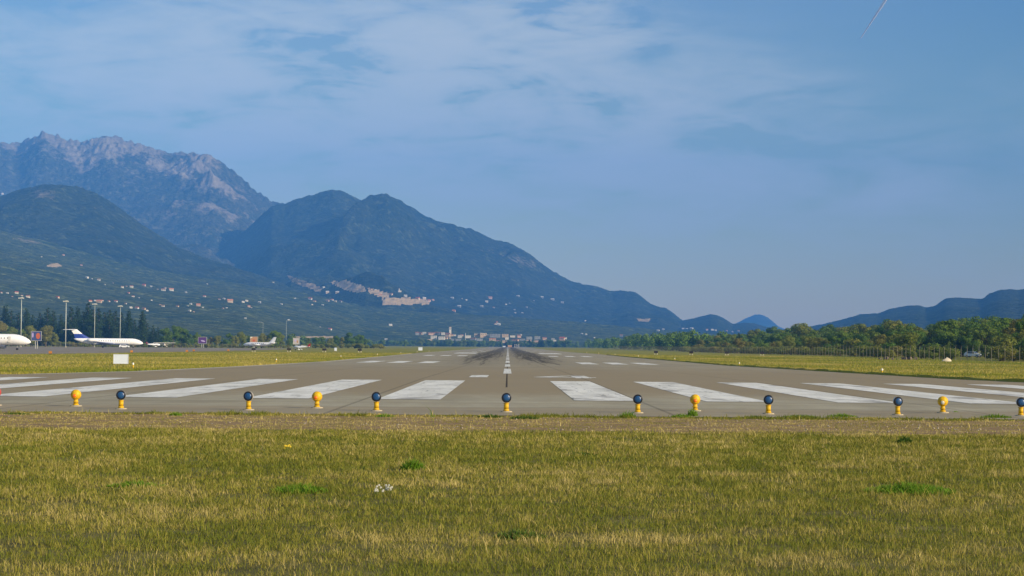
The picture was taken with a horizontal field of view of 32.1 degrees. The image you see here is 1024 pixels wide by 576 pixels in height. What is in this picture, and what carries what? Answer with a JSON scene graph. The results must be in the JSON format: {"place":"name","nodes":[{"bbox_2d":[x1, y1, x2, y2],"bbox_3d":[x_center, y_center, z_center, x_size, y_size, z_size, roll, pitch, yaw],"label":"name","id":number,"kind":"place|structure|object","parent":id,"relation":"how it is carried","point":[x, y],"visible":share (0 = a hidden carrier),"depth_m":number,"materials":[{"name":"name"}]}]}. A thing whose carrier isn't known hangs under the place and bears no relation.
{"place":"outdoors","nodes":[
{"label":"outdoors","id":0,"kind":"place"},
{"bbox_2d":[0,131,283,266],"bbox_3d":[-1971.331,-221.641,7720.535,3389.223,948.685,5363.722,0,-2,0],"label":"rocky mountain","id":1,"kind":"structure","parent":0,"point":[208,206],"depth_m":7308.31,"materials":[{"name":"grey stone"}]},
{"bbox_2d":[0,184,330,298],"bbox_3d":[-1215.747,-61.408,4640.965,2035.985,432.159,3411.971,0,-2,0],"label":"dark wooded mountain","id":2,"kind":"structure","parent":0,"point":[77,218],"depth_m":4364.38,"materials":[{"name":"plant"}]},
{"bbox_2d":[219,190,469,311],"bbox_3d":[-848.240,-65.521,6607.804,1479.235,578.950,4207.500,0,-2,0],"label":"twin peak mountain","id":3,"kind":"structure","parent":0,"point":[284,243],"depth_m":5940.61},
{"bbox_2d":[0,230,731,347],"bbox_3d":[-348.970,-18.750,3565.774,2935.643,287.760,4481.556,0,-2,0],"label":"foothill slope","id":4,"kind":"structure","parent":0,"point":[47,277],"depth_m":3100.74,"materials":[{"name":"green plant"}]},
{"bbox_2d":[285,193,681,330],"bbox_3d":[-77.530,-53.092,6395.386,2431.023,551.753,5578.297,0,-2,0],"label":"long ridge mountain","id":5,"kind":"structure","parent":0,"point":[414,253],"depth_m":5720.40,"materials":[{"name":"plant"}]},
{"bbox_2d":[0,345,1023,575],"bbox_3d":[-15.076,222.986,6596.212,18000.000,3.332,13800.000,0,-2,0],"label":"ground","id":6,"kind":"structure","parent":0,"point":[414,349],"depth_m":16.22,"materials":[{"name":"green plant"}]},
{"bbox_2d":[0,304,9,332],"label":"cypress tree","id":7,"kind":"object","parent":6,"relation":"on","point":[4,317],"visible":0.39,"depth_m":1039.94,"materials":[{"name":"green plant"}]},
{"bbox_2d":[1,311,15,345],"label":"conifer tree","id":8,"kind":"object","parent":6,"relation":"on","point":[10,317],"visible":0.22,"depth_m":1033.14,"materials":[{"name":"green plant"}]},
{"bbox_2d":[13,313,22,345],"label":"conifer tree","id":9,"kind":"object","parent":6,"relation":"on","point":[18,326],"visible":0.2,"depth_m":1033.37,"materials":[{"name":"green plant"}]},
{"bbox_2d":[22,308,31,345],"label":"cypress tree","id":10,"kind":"object","parent":6,"relation":"on","point":[26,319],"visible":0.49,"depth_m":992.37,"materials":[{"name":"green plant"}]},
{"bbox_2d":[23,325,35,346],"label":"broadleaf tree","id":11,"kind":"object","parent":6,"relation":"on","point":[28,329],"visible":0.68,"depth_m":857.32,"materials":[{"name":"green plant"}]},
{"bbox_2d":[34,313,47,345],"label":"conifer tree","id":12,"kind":"object","parent":6,"relation":"on","point":[40,326],"visible":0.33,"depth_m":1008.85,"materials":[{"name":"green plant"}]},
{"bbox_2d":[42,307,52,345],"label":"conifer tree","id":13,"kind":"object","parent":6,"relation":"on","point":[46,317],"visible":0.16,"depth_m":1048.29,"materials":[{"name":"green plant"}]},
{"bbox_2d":[46,310,60,345],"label":"conifer tree","id":14,"kind":"object","parent":6,"relation":"on","point":[54,325],"visible":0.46,"depth_m":1003.15,"materials":[{"name":"green plant"}]},
{"bbox_2d":[56,314,66,340],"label":"conifer tree","id":15,"kind":"object","parent":6,"relation":"on","point":[62,325],"visible":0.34,"depth_m":1045.97,"materials":[{"name":"green plant"}]},
{"bbox_2d":[58,307,78,345],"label":"conifer tree","id":16,"kind":"object","parent":6,"relation":"on","point":[70,337],"visible":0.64,"depth_m":1000.50,"materials":[{"name":"green plant"}]},
{"bbox_2d":[74,306,82,346],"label":"cypress tree","id":17,"kind":"object","parent":6,"relation":"on","point":[78,316],"visible":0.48,"depth_m":1007.74,"materials":[{"name":"green plant"}]},
{"bbox_2d":[76,303,95,346],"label":"conifer tree","id":18,"kind":"object","parent":6,"relation":"on","point":[86,324],"visible":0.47,"depth_m":982.69,"materials":[{"name":"green plant"}]},
{"bbox_2d":[84,309,102,346],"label":"conifer tree","id":19,"kind":"object","parent":6,"relation":"on","point":[90,332],"visible":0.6,"depth_m":973.45,"materials":[{"name":"green plant"}]},
{"bbox_2d":[91,308,104,345],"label":"conifer tree","id":20,"kind":"object","parent":6,"relation":"on","point":[100,322],"visible":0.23,"depth_m":1031.08,"materials":[{"name":"green plant"}]},
{"bbox_2d":[101,310,119,346],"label":"conifer tree","id":21,"kind":"object","parent":6,"relation":"on","point":[110,332],"visible":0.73,"depth_m":981.20,"materials":[{"name":"green plant"}]},
{"bbox_2d":[108,311,121,346],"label":"conifer tree","id":22,"kind":"object","parent":6,"relation":"on","point":[115,322],"visible":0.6,"depth_m":989.44,"materials":[{"name":"green plant"}]},
{"bbox_2d":[113,354,128,364],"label":"sign box","id":23,"kind":"object","parent":6,"relation":"on","point":[120,358],"visible":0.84,"depth_m":136.75,"materials":[{"name":"white plastic"}]},
{"bbox_2d":[117,312,126,337],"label":"conifer tree","id":24,"kind":"object","parent":6,"relation":"on","point":[122,324],"visible":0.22,"depth_m":1011.38,"materials":[{"name":"green plant"}]},
{"bbox_2d":[122,309,133,338],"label":"cypress tree","id":25,"kind":"object","parent":6,"relation":"on","point":[128,326],"visible":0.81,"depth_m":969.74,"materials":[{"name":"green plant"}]},
{"bbox_2d":[23,342,245,347],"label":"apron fence","id":26,"kind":"object","parent":6,"relation":"on","point":[72,345],"visible":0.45,"depth_m":904.10,"materials":[{"name":"metal"}]},
{"bbox_2d":[106,479,163,487],"bbox_3d":[-3.800,1.972,17.976,0.607,0.094,0.373,0,-2,0],"label":"weed clump","id":27,"kind":"object","parent":6,"relation":"on","point":[138,483],"visible":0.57,"depth_m":17.94,"materials":[{"name":"green plant"}]},
{"bbox_2d":[131,320,139,346],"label":"conifer tree","id":28,"kind":"object","parent":6,"relation":"on","point":[134,334],"visible":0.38,"depth_m":1052.92,"materials":[{"name":"green plant"}]},
{"bbox_2d":[0,346,281,353],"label":"apron","id":29,"kind":"object","parent":6,"relation":"on","point":[39,350],"visible":0.87,"depth_m":595.50,"materials":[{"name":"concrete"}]},
{"bbox_2d":[0,334,30,349],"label":"airliner","id":30,"kind":"object","parent":29,"relation":"on","point":[11,339],"visible":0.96,"depth_m":526.98,"materials":[{"name":"white paint"}]},
{"bbox_2d":[31,331,41,348],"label":"billboard","id":31,"kind":"object","parent":29,"relation":"on","point":[36,336],"visible":1,"depth_m":639.25},
{"bbox_2d":[38,325,53,346],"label":"broadleaf tree","id":32,"kind":"object","parent":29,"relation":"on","point":[47,332],"visible":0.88,"depth_m":868.38,"materials":[{"name":"green plant"}]},
{"bbox_2d":[48,332,58,346],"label":"broadleaf tree","id":33,"kind":"object","parent":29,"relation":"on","point":[56,338],"visible":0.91,"depth_m":878.82,"materials":[{"name":"green plant"}]},
{"bbox_2d":[63,329,142,347],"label":"airliner","id":34,"kind":"object","parent":29,"relation":"on","point":[79,336],"visible":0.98,"depth_m":760.42,"materials":[{"name":"white paint"}]},
{"bbox_2d":[243,337,275,347],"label":"turboprop aeroplane","id":35,"kind":"object","parent":29,"relation":"on","point":[261,344],"visible":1,"depth_m":797.72,"materials":[{"name":"white paint"}]},
{"bbox_2d":[137,310,147,346],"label":"cypress tree","id":36,"kind":"object","parent":6,"relation":"on","point":[143,330],"visible":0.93,"depth_m":980.75,"materials":[{"name":"green plant"}]},
{"bbox_2d":[147,325,156,343],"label":"conifer tree","id":37,"kind":"object","parent":6,"relation":"on","point":[151,338],"visible":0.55,"depth_m":990.07,"materials":[{"name":"green plant"}]},
{"bbox_2d":[153,327,162,346],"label":"conifer tree","id":38,"kind":"object","parent":6,"relation":"on","point":[157,335],"visible":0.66,"depth_m":981.87,"materials":[{"name":"green plant"}]},
{"bbox_2d":[159,328,173,347],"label":"broadleaf tree","id":39,"kind":"object","parent":6,"relation":"on","point":[168,334],"visible":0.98,"depth_m":897.62,"materials":[{"name":"green plant"}]},
{"bbox_2d":[165,325,182,347],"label":"broadleaf tree","id":40,"kind":"object","parent":6,"relation":"on","point":[176,330],"visible":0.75,"depth_m":918.96,"materials":[{"name":"green plant"}]},
{"bbox_2d":[178,328,188,347],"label":"broadleaf tree","id":41,"kind":"object","parent":6,"relation":"on","point":[181,336],"visible":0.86,"depth_m":927.74,"materials":[{"name":"green plant"}]},
{"bbox_2d":[237,331,247,344],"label":"broadleaf tree","id":42,"kind":"object","parent":6,"relation":"on","point":[243,338],"visible":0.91,"depth_m":958.25,"materials":[{"name":"green plant"}]},
{"bbox_2d":[269,330,281,347],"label":"broadleaf tree","id":43,"kind":"object","parent":6,"relation":"on","point":[272,334],"visible":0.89,"depth_m":977.76,"materials":[{"name":"green plant"}]},
{"bbox_2d":[271,482,328,493],"bbox_3d":[-2.087,1.951,17.433,0.582,0.124,0.435,0,-2,0],"label":"weed clump","id":44,"kind":"object","parent":6,"relation":"on","point":[303,488],"visible":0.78,"depth_m":17.37,"materials":[{"name":"green plant"}]},
{"bbox_2d":[343,332,354,343],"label":"broadleaf tree","id":45,"kind":"object","parent":6,"relation":"on","point":[348,340],"visible":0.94,"depth_m":1148.14,"materials":[{"name":"green plant"}]},
{"bbox_2d":[167,334,591,347],"bbox_3d":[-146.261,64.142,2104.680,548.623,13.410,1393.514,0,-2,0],"label":"valley wood","id":46,"kind":"object","parent":6,"relation":"on","point":[304,338],"visible":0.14,"depth_m":2242.58,"materials":[{"name":"green plant"}]},
{"bbox_2d":[399,457,427,470],"bbox_3d":[-1.146,2.038,20.669,0.343,0.185,0.284,0,-2,0],"label":"weed clump","id":47,"kind":"object","parent":6,"relation":"on","point":[413,464],"visible":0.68,"depth_m":20.62,"materials":[{"name":"green plant"}]},
{"bbox_2d":[0,347,1023,418],"bbox_3d":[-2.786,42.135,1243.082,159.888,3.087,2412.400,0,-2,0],"label":"runway","id":48,"kind":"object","parent":6,"relation":"on","point":[478,381],"visible":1,"depth_m":61.79,"materials":[{"name":"grey asphalt"}]},
{"bbox_2d":[70,390,81,405],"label":"approach lamp","id":49,"kind":"object","parent":48,"relation":"on","point":[75,395],"visible":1,"depth_m":41.04,"materials":[{"name":"plastic"}]},
{"bbox_2d":[115,390,126,408],"bbox_3d":[-8.687,2.481,39.519,0.266,0.419,0.266,1,-2,-5],"label":"threshold lamp","id":50,"kind":"object","parent":48,"relation":"on","point":[120,395],"visible":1,"depth_m":39.45,"materials":[{"name":"glass"}]},
{"bbox_2d":[243,391,253,409],"bbox_3d":[-5.855,2.504,39.525,0.266,0.418,0.266,0,-2,6],"label":"threshold lamp","id":51,"kind":"object","parent":48,"relation":"on","point":[248,396],"visible":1,"depth_m":39.46,"materials":[{"name":"glass"}]},
{"bbox_2d":[311,391,322,407],"bbox_3d":[-4.510,2.583,41.126,0.287,0.388,0.287,0,-2,3],"label":"approach lamp","id":52,"kind":"object","parent":48,"relation":"on","point":[316,396],"visible":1,"depth_m":41.05,"materials":[{"name":"plastic"}]},
{"bbox_2d":[370,392,381,410],"bbox_3d":[-3.014,2.521,39.531,0.272,0.429,0.272,0,-2,-1],"label":"threshold lamp","id":53,"kind":"object","parent":48,"relation":"on","point":[376,397],"visible":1,"depth_m":39.47,"materials":[{"name":"glass"}]},
{"bbox_2d":[500,393,511,411],"bbox_3d":[-0.127,2.543,39.536,0.272,0.429,0.272,1,-2,-5],"label":"threshold lamp","id":54,"kind":"object","parent":48,"relation":"on","point":[506,398],"visible":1,"depth_m":39.47,"materials":[{"name":"metal"}]},
{"bbox_2d":[632,394,642,412],"bbox_3d":[2.796,2.572,39.542,0.265,0.417,0.265,0,-2,3],"label":"threshold lamp","id":55,"kind":"object","parent":48,"relation":"on","point":[637,399],"visible":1,"depth_m":39.48,"materials":[{"name":"glass"}]},
{"bbox_2d":[689,394,700,410],"bbox_3d":[4.237,2.652,41.144,0.287,0.388,0.287,1,-2,-2],"label":"approach lamp","id":56,"kind":"object","parent":48,"relation":"on","point":[694,399],"visible":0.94,"depth_m":41.07,"materials":[{"name":"metal"}]},
{"bbox_2d":[762,395,773,413],"bbox_3d":[5.701,2.589,39.548,0.272,0.429,0.273,0,-2,2],"label":"threshold lamp","id":57,"kind":"object","parent":48,"relation":"on","point":[768,400],"visible":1,"depth_m":39.48,"materials":[{"name":"glass"}]},
{"bbox_2d":[892,397,902,414],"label":"threshold lamp","id":58,"kind":"object","parent":48,"relation":"on","point":[897,401],"visible":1,"depth_m":39.49,"materials":[{"name":"glass"}]},
{"bbox_2d":[937,396,948,412],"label":"approach lamp","id":59,"kind":"object","parent":48,"relation":"on","point":[942,401],"visible":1,"depth_m":41.09,"materials":[{"name":"metal"}]},
{"bbox_2d":[1015,398,1023,415],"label":"threshold lamp","id":60,"kind":"object","parent":48,"relation":"on","point":[1020,402],"visible":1,"depth_m":39.50,"materials":[{"name":"metal"}]},
{"bbox_2d":[0,352,1023,381],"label":"verge grass","id":61,"kind":"structure","parent":6,"relation":"on","point":[326,357],"depth_m":205.54,"materials":[{"name":"green plant"}]},
{"bbox_2d":[494,528,545,539],"bbox_3d":[0.056,1.847,13.399,0.412,0.095,0.298,0,-2,0],"label":"weed clump","id":62,"kind":"object","parent":6,"relation":"on","point":[518,532],"visible":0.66,"depth_m":13.38,"materials":[{"name":"green plant"}]},
{"bbox_2d":[509,415,538,418],"bbox_3d":[0.247,2.603,36.004,0.611,0.113,0.266,0,-2,0],"label":"weed clump","id":63,"kind":"object","parent":6,"relation":"on","point":[524,417],"visible":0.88,"depth_m":35.96,"materials":[{"name":"green plant"}]},
{"bbox_2d":[583,329,765,350],"bbox_3d":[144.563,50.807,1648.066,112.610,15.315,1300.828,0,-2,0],"label":"wood","id":64,"kind":"object","parent":6,"relation":"on","point":[660,341],"visible":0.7,"depth_m":1213.83,"materials":[{"name":"green plant"}]},
{"bbox_2d":[732,338,745,347],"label":"broadleaf tree","id":65,"kind":"object","parent":6,"relation":"on","point":[738,342],"visible":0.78,"depth_m":720.42,"materials":[{"name":"green plant"}]},
{"bbox_2d":[746,329,759,341],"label":"broadleaf tree","id":66,"kind":"object","parent":6,"relation":"on","point":[752,333],"visible":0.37,"depth_m":972.27,"materials":[{"name":"green plant"}]},
{"bbox_2d":[792,323,820,337],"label":"broadleaf tree","id":67,"kind":"object","parent":6,"relation":"on","point":[802,330],"visible":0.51,"depth_m":796.21,"materials":[{"name":"green plant"}]},
{"bbox_2d":[812,337,823,347],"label":"broadleaf tree","id":68,"kind":"object","parent":6,"relation":"on","point":[817,342],"visible":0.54,"depth_m":540.28,"materials":[{"name":"green plant"}]},
{"bbox_2d":[613,345,1023,361],"bbox_3d":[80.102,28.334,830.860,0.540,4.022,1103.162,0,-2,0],"label":"perimeter fence","id":69,"kind":"object","parent":6,"relation":"on","point":[804,348],"visible":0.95,"depth_m":431.62,"materials":[{"name":"metal"}]},
{"bbox_2d":[823,335,840,347],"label":"broadleaf tree","id":70,"kind":"object","parent":6,"relation":"on","point":[832,338],"visible":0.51,"depth_m":515.33,"materials":[{"name":"green plant"}]},
{"bbox_2d":[841,338,860,355],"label":"bush","id":71,"kind":"object","parent":6,"relation":"on","point":[851,342],"visible":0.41,"depth_m":500.18,"materials":[{"name":"green plant"}]},
{"bbox_2d":[841,329,869,347],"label":"broadleaf tree","id":72,"kind":"object","parent":6,"relation":"on","point":[859,336],"visible":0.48,"depth_m":555.24,"materials":[{"name":"green plant"}]},
{"bbox_2d":[847,323,872,339],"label":"broadleaf tree","id":73,"kind":"object","parent":6,"relation":"on","point":[863,328],"visible":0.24,"depth_m":682.95,"materials":[{"name":"green plant"}]},
{"bbox_2d":[867,347,883,356],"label":"bush","id":74,"kind":"object","parent":6,"relation":"on","point":[873,350],"visible":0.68,"depth_m":417.43,"materials":[{"name":"green plant"}]},
{"bbox_2d":[871,334,887,345],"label":"broadleaf tree","id":75,"kind":"object","parent":6,"relation":"on","point":[879,340],"visible":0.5,"depth_m":460.97,"materials":[{"name":"green plant"}]},
{"bbox_2d":[872,323,891,334],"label":"broadleaf tree","id":76,"kind":"object","parent":6,"relation":"on","point":[880,328],"visible":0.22,"depth_m":633.82,"materials":[{"name":"green plant"}]},
{"bbox_2d":[886,333,903,345],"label":"broadleaf tree","id":77,"kind":"object","parent":6,"relation":"on","point":[889,339],"visible":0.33,"depth_m":450.56,"materials":[{"name":"green plant"}]},
{"bbox_2d":[885,325,906,336],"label":"broadleaf tree","id":78,"kind":"object","parent":6,"relation":"on","point":[901,330],"visible":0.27,"depth_m":517.17,"materials":[{"name":"green plant"}]},
{"bbox_2d":[883,320,913,333],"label":"broadleaf tree","id":79,"kind":"object","parent":6,"relation":"on","point":[894,324],"visible":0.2,"depth_m":605.26,"materials":[{"name":"green plant"}]},
{"bbox_2d":[893,331,919,349],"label":"broadleaf tree","id":80,"kind":"object","parent":6,"relation":"on","point":[909,339],"visible":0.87,"depth_m":415.59,"materials":[{"name":"green plant"}]},
{"bbox_2d":[862,481,954,495],"bbox_3d":[4.001,2.004,17.920,0.977,0.146,0.634,0,-2,0],"label":"weed clump","id":81,"kind":"object","parent":6,"relation":"on","point":[902,488],"visible":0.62,"depth_m":17.81,"materials":[{"name":"green plant"}]},
{"bbox_2d":[901,325,926,344],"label":"broadleaf tree","id":82,"kind":"object","parent":6,"relation":"on","point":[921,333],"visible":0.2,"depth_m":506.90,"materials":[{"name":"green plant"}]},
{"bbox_2d":[915,343,941,352],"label":"bush","id":83,"kind":"object","parent":6,"relation":"on","point":[927,345],"visible":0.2,"depth_m":424.14,"materials":[{"name":"green plant"}]},
{"bbox_2d":[923,329,934,346],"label":"conifer tree","id":84,"kind":"object","parent":6,"relation":"on","point":[929,338],"visible":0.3,"depth_m":455.60,"materials":[{"name":"green plant"}]},
{"bbox_2d":[925,345,946,358],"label":"bush","id":85,"kind":"object","parent":6,"relation":"on","point":[932,354],"visible":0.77,"depth_m":359.92,"materials":[{"name":"green plant"}]},
{"bbox_2d":[921,328,955,346],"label":"broadleaf tree","id":86,"kind":"object","parent":6,"relation":"on","point":[942,338],"visible":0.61,"depth_m":471.88,"materials":[{"name":"green plant"}]},
{"bbox_2d":[933,319,961,347],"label":"broadleaf tree","id":87,"kind":"object","parent":6,"relation":"on","point":[947,325],"visible":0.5,"depth_m":494.83,"materials":[{"name":"green plant"}]},
{"bbox_2d":[942,349,959,359],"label":"bush","id":88,"kind":"object","parent":6,"relation":"on","point":[950,354],"visible":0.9,"depth_m":345.88,"materials":[{"name":"green plant"}]},
{"bbox_2d":[953,333,965,356],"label":"conifer tree","id":89,"kind":"object","parent":6,"relation":"on","point":[957,345],"visible":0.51,"depth_m":463.24,"materials":[{"name":"green plant"}]},
{"bbox_2d":[959,334,980,353],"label":"broadleaf tree","id":90,"kind":"object","parent":6,"relation":"on","point":[973,346],"visible":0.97,"depth_m":457.01,"materials":[{"name":"green plant"}]},
{"bbox_2d":[958,316,993,351],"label":"broadleaf tree","id":91,"kind":"object","parent":6,"relation":"on","point":[973,323],"visible":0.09,"depth_m":519.78,"materials":[{"name":"green plant"}]},
{"bbox_2d":[966,324,999,351],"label":"broadleaf tree","id":92,"kind":"object","parent":6,"relation":"on","point":[986,334],"visible":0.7,"depth_m":461.23,"materials":[{"name":"green plant"}]},
{"bbox_2d":[980,318,1009,330],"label":"broadleaf tree","id":93,"kind":"object","parent":6,"relation":"on","point":[1006,321],"visible":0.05,"depth_m":480.33,"materials":[{"name":"green plant"}]},
{"bbox_2d":[981,320,1009,350],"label":"broadleaf tree","id":94,"kind":"object","parent":6,"relation":"on","point":[996,324],"visible":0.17,"depth_m":468.64,"materials":[{"name":"green plant"}]},
{"bbox_2d":[979,413,1011,417],"bbox_3d":[10.451,2.755,38.450,0.707,0.133,0.279,0,-2,0],"label":"weed clump","id":95,"kind":"object","parent":6,"relation":"on","point":[995,416],"visible":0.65,"depth_m":38.42,"materials":[{"name":"green plant"}]},
{"bbox_2d":[979,336,1019,358],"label":"bush","id":96,"kind":"object","parent":6,"relation":"on","point":[1008,341],"visible":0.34,"depth_m":353.24,"materials":[{"name":"green plant"}]},
{"bbox_2d":[986,345,1017,360],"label":"bush","id":97,"kind":"object","parent":6,"relation":"on","point":[1003,349],"visible":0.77,"depth_m":312.53,"materials":[{"name":"green plant"}]},
{"bbox_2d":[1000,319,1020,335],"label":"broadleaf tree","id":98,"kind":"object","parent":6,"relation":"on","point":[1011,329],"visible":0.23,"depth_m":383.99,"materials":[{"name":"green plant"}]},
{"bbox_2d":[1012,318,1023,338],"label":"broadleaf tree","id":99,"kind":"object","parent":6,"relation":"on","point":[1019,325],"visible":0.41,"depth_m":371.80,"materials":[{"name":"green plant"}]},
{"bbox_2d":[0,0,1023,328],"label":"sky","id":100,"kind":"structure","parent":0,"point":[735,161],"materials":[{"name":"blue"}]},
{"bbox_2d":[8,414,1023,433],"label":"gravel","id":101,"kind":"structure","parent":0,"point":[643,421],"depth_m":33.42,"materials":[{"name":"grey gravel"}]},
{"bbox_2d":[678,314,768,334],"bbox_3d":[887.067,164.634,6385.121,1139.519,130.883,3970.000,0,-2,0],"label":"twin hill","id":102,"kind":"structure","parent":0,"point":[702,324],"depth_m":5726.11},
{"bbox_2d":[736,314,783,329],"bbox_3d":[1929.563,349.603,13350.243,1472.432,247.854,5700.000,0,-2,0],"label":"pale cone hill","id":103,"kind":"structure","parent":0,"point":[762,320],"depth_m":11816.95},
{"bbox_2d":[860,0,886,37],"bbox_3d":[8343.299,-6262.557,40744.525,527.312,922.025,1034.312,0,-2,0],"label":"vapour trail","id":104,"kind":"object","parent":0,"point":[879,9],"visible":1,"depth_m":40719.41,"materials":[{"name":"white"}]},
{"bbox_2d":[811,289,1023,350],"bbox_3d":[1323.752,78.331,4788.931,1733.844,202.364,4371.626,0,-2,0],"label":"mountain","id":105,"kind":"structure","parent":0,"point":[1007,303],"depth_m":4275.63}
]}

